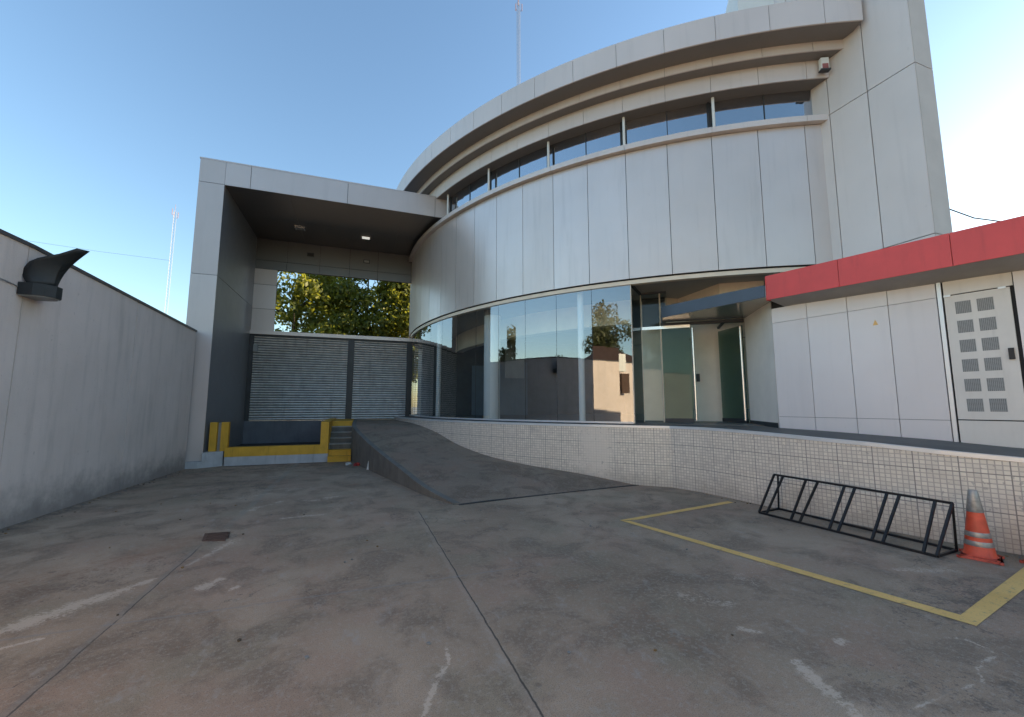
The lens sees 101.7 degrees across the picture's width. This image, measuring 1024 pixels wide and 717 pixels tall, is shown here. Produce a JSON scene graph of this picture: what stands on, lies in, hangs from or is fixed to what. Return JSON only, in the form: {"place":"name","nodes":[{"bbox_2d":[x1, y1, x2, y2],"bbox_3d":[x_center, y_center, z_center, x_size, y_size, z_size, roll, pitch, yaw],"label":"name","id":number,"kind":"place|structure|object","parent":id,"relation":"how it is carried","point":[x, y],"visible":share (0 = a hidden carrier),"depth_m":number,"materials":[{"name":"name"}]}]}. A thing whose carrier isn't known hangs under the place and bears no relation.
{"place":"outdoors","nodes":[
{"label":"outdoors","id":0,"kind":"place"},
{"bbox_2d":[0,443,1023,716],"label":"yard pavement","id":1,"kind":"structure","parent":0,"point":[502,607],"depth_m":3.27,"materials":[{"name":"concrete"}]},
{"bbox_2d":[0,229,197,528],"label":"perimeter wall","id":2,"kind":"structure","parent":1,"relation":"on","point":[96,374],"depth_m":6.82,"materials":[{"name":"concrete"}]},
{"bbox_2d":[0,248,89,301],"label":"wall uplighter","id":3,"kind":"structure","parent":2,"relation":"attached to","point":[43,276],"depth_m":5.72,"materials":[{"name":"metal"}]},
{"bbox_2d":[202,532,229,540],"bbox_3d":[-3.611,2.175,5.092,0.276,0.010,0.473,4,-7,-30],"label":"drain cover","id":4,"kind":"object","parent":1,"relation":"on","point":[219,536],"visible":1,"depth_m":5.08,"materials":[{"name":"metal"}]},
{"bbox_2d":[208,418,335,465],"bbox_3d":[-7.310,2.520,13.270,2.958,1.150,3.904,2,-7,-20],"label":"loading dock","id":5,"kind":"object","parent":1,"relation":"on","point":[285,442],"visible":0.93,"depth_m":11.84,"materials":[{"name":"yellow paint"}]},
{"bbox_2d":[185,157,446,468],"bbox_3d":[-5.909,-1.032,14.076,7.120,8.390,4.250,2,-7,-20],"label":"loading portal","id":6,"kind":"object","parent":1,"relation":"on","point":[249,241],"visible":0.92,"depth_m":13.01,"materials":[{"name":"grey metal"}]},
{"bbox_2d":[294,226,305,230],"bbox_3d":[-7.330,-4.492,14.426,0.320,0.036,0.260,2,-7,-20],"label":"recessed light","id":7,"kind":"object","parent":6,"relation":"attached to","point":[299,228],"visible":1,"depth_m":14.37,"materials":[{"name":"metal"}]},
{"bbox_2d":[244,330,412,420],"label":"roller shutter gate","id":8,"kind":"structure","parent":6,"relation":"attached to","point":[302,376],"depth_m":15.51,"materials":[{"name":"metal"}]},
{"bbox_2d":[361,235,370,239],"bbox_3d":[-5.327,-4.404,15.206,0.320,0.036,0.260,2,-7,-20],"label":"recessed light","id":9,"kind":"object","parent":6,"relation":"attached to","point":[366,237],"visible":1,"depth_m":15.14,"materials":[{"name":"metal"}]},
{"bbox_2d":[275,271,372,334],"bbox_3d":[-14.575,-2.131,28.575,8.956,13.824,8.764,-1,-6,8],"label":"broadleaf tree","id":10,"kind":"object","parent":1,"relation":"on","point":[326,294],"visible":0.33,"depth_m":27.80,"materials":[{"name":"green plant"}]},
{"bbox_2d":[327,419,353,461],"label":"concrete steps","id":11,"kind":"structure","parent":1,"relation":"on","point":[339,450],"depth_m":12.61,"materials":[{"name":"yellow paint"}]},
{"bbox_2d":[310,277,409,337],"bbox_3d":[-10.976,-2.092,32.244,9.900,14.566,9.464,2,-7,-20],"label":"broadleaf tree","id":12,"kind":"object","parent":1,"relation":"on","point":[386,320],"visible":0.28,"depth_m":29.24,"materials":[{"name":"green plant"}]},
{"bbox_2d":[376,281,415,368],"bbox_3d":[-7.130,-1.946,32.770,8.457,14.393,8.840,-3,-7,27],"label":"broadleaf tree","id":13,"kind":"object","parent":1,"relation":"on","point":[391,292],"visible":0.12,"depth_m":29.98,"materials":[{"name":"green plant"}]},
{"bbox_2d":[351,419,637,504],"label":"vehicle ramp","id":14,"kind":"structure","parent":1,"relation":"on","point":[424,461],"depth_m":8.93,"materials":[{"name":"concrete"}]},
{"bbox_2d":[396,0,862,427],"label":"curved showroom","id":15,"kind":"structure","parent":1,"relation":"on","point":[605,205],"depth_m":9.99,"materials":[{"name":"metal"}]},
{"bbox_2d":[452,171,492,210],"bbox_3d":[-1.267,-4.957,12.687,0.062,0.760,2.002,6,-9,-43],"label":"clerestory window","id":16,"kind":"structure","parent":15,"relation":"in","point":[478,187],"depth_m":12.63,"materials":[{"name":"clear glass"}]},
{"bbox_2d":[493,145,550,188],"bbox_3d":[0.208,-5.105,11.361,1.980,0.760,0.060,-5,-8,37],"label":"clerestory window","id":17,"kind":"structure","parent":15,"relation":"in","point":[532,162],"depth_m":11.32,"materials":[{"name":"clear glass"}]},
{"bbox_2d":[551,123,619,165],"bbox_3d":[1.832,-5.223,10.313,1.895,0.760,0.056,-3,-7,28],"label":"clerestory window","id":18,"kind":"structure","parent":15,"relation":"in","point":[607,137],"depth_m":10.31,"materials":[{"name":"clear glass"}]},
{"bbox_2d":[620,122,622,145],"bbox_3d":[2.615,-5.262,9.928,0.070,0.740,0.070,2,-7,-20],"label":"window frame","id":19,"kind":"structure","parent":15,"relation":"in","point":[621,133],"depth_m":9.91,"materials":[{"name":"metal"}]},
{"bbox_2d":[625,103,712,143],"bbox_3d":[3.552,-5.308,9.551,1.873,0.760,0.055,-2,-7,19],"label":"clerestory window","id":20,"kind":"structure","parent":15,"relation":"in","point":[690,118],"depth_m":9.55,"materials":[{"name":"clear glass"}]},
{"bbox_2d":[665,328,697,422],"bbox_3d":[3.969,0.399,9.856,0.720,2.195,0.232,-3,-7,28],"label":"glass door","id":21,"kind":"structure","parent":15,"relation":"in","point":[695,409],"depth_m":9.66,"materials":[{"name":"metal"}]},
{"bbox_2d":[706,102,711,127],"bbox_3d":[4.381,-5.334,9.290,0.070,0.740,0.070,2,-7,-20],"label":"window frame","id":22,"kind":"structure","parent":15,"relation":"in","point":[708,109],"depth_m":9.27,"materials":[{"name":"metal"}]},
{"bbox_2d":[722,326,749,422],"bbox_3d":[5.286,0.400,9.869,0.233,2.195,0.940,0,-6,-2],"label":"glass door","id":23,"kind":"structure","parent":15,"relation":"in","point":[745,420],"depth_m":9.45,"materials":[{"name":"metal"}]},
{"bbox_2d":[726,0,773,12],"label":"rooftop cabin","id":24,"kind":"object","parent":15,"relation":"on","point":[734,5],"depth_m":10.04,"materials":[{"name":"white paint"}]},
{"bbox_2d":[714,90,812,125],"bbox_3d":[5.464,-5.365,9.046,2.087,0.760,0.065,-1,-7,10],"label":"clerestory window","id":25,"kind":"structure","parent":15,"relation":"in","point":[797,103],"depth_m":9.05,"materials":[{"name":"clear glass"}]},
{"bbox_2d":[818,57,830,72],"bbox_3d":[6.376,-5.998,8.517,0.184,0.280,0.100,-1,-6,6],"label":"alarm siren","id":26,"kind":"object","parent":15,"relation":"attached to","point":[823,62],"visible":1,"depth_m":8.49,"materials":[{"name":"white paint"}]},
{"bbox_2d":[394,416,1023,555],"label":"mosaic plinth","id":27,"kind":"structure","parent":1,"relation":"on","point":[743,463],"depth_m":6.38,"materials":[{"name":"tile"}]},
{"bbox_2d":[771,270,1023,447],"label":"service annex","id":28,"kind":"object","parent":27,"relation":"on","point":[943,361],"visible":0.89,"depth_m":6.31,"materials":[{"name":"metal"}]},
{"bbox_2d":[661,216,1023,321],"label":"red canopy","id":29,"kind":"object","parent":28,"relation":"attached to","point":[989,249],"visible":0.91,"depth_m":6.30,"materials":[{"name":"red metal"}]},
{"bbox_2d":[943,286,1023,420],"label":"service door","id":30,"kind":"structure","parent":28,"relation":"in","point":[987,374],"depth_m":5.68,"materials":[{"name":"paint"}]},
{"bbox_2d":[621,501,1023,625],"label":"bay marking","id":31,"kind":"object","parent":1,"relation":"on","point":[990,603],"visible":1,"depth_m":3.63,"materials":[{"name":"yellow paint"}]},
{"bbox_2d":[758,474,957,557],"bbox_3d":[4.320,1.927,5.409,0.522,0.571,2.150,3,-7,-24],"label":"bike rack","id":32,"kind":"object","parent":1,"relation":"on","point":[939,545],"visible":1,"depth_m":5.06,"materials":[{"name":"black metal"}]},
{"bbox_2d":[774,0,952,259],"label":"cladding tower","id":33,"kind":"structure","parent":1,"relation":"on","point":[873,96],"depth_m":7.65,"materials":[{"name":"grey metal"}]},
{"bbox_2d":[956,489,1004,565],"bbox_3d":[4.934,1.755,4.430,0.330,0.696,0.330,5,-8,-40],"label":"traffic cone","id":34,"kind":"object","parent":1,"relation":"on","point":[978,545],"visible":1,"depth_m":4.37,"materials":[{"name":"plastic"}]},
{"bbox_2d":[0,0,1023,406],"label":"sky","id":35,"kind":"structure","parent":0,"point":[110,110],"materials":[{"name":"blue"}]},
{"bbox_2d":[4,471,1020,658],"bbox_3d":[-1.463,2.411,7.215,11.166,0.015,10.186,2,-7,-20],"label":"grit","id":36,"kind":"object","parent":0,"point":[307,656],"visible":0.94,"depth_m":5.19,"materials":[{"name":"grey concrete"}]},
{"bbox_2d":[950,209,997,221],"bbox_3d":[25.207,-7.009,20.707,6.345,1.601,0.439,-1,-7,13],"label":"overhead cable","id":37,"kind":"object","parent":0,"point":[973,217],"visible":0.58,"depth_m":21.17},
{"label":"ground","id":38,"kind":"structure","parent":0,"visible":0},
{"bbox_2d":[164,205,178,313],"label":"radio mast","id":39,"kind":"object","parent":38,"relation":"on","point":[170,259],"visible":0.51,"depth_m":71.02,"materials":[{"name":"grey metal"}]},
{"bbox_2d":[515,0,519,84],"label":"radio mast","id":40,"kind":"object","parent":38,"relation":"on","point":[518,40],"visible":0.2,"depth_m":49.49,"materials":[{"name":"grey metal"}]}
]}

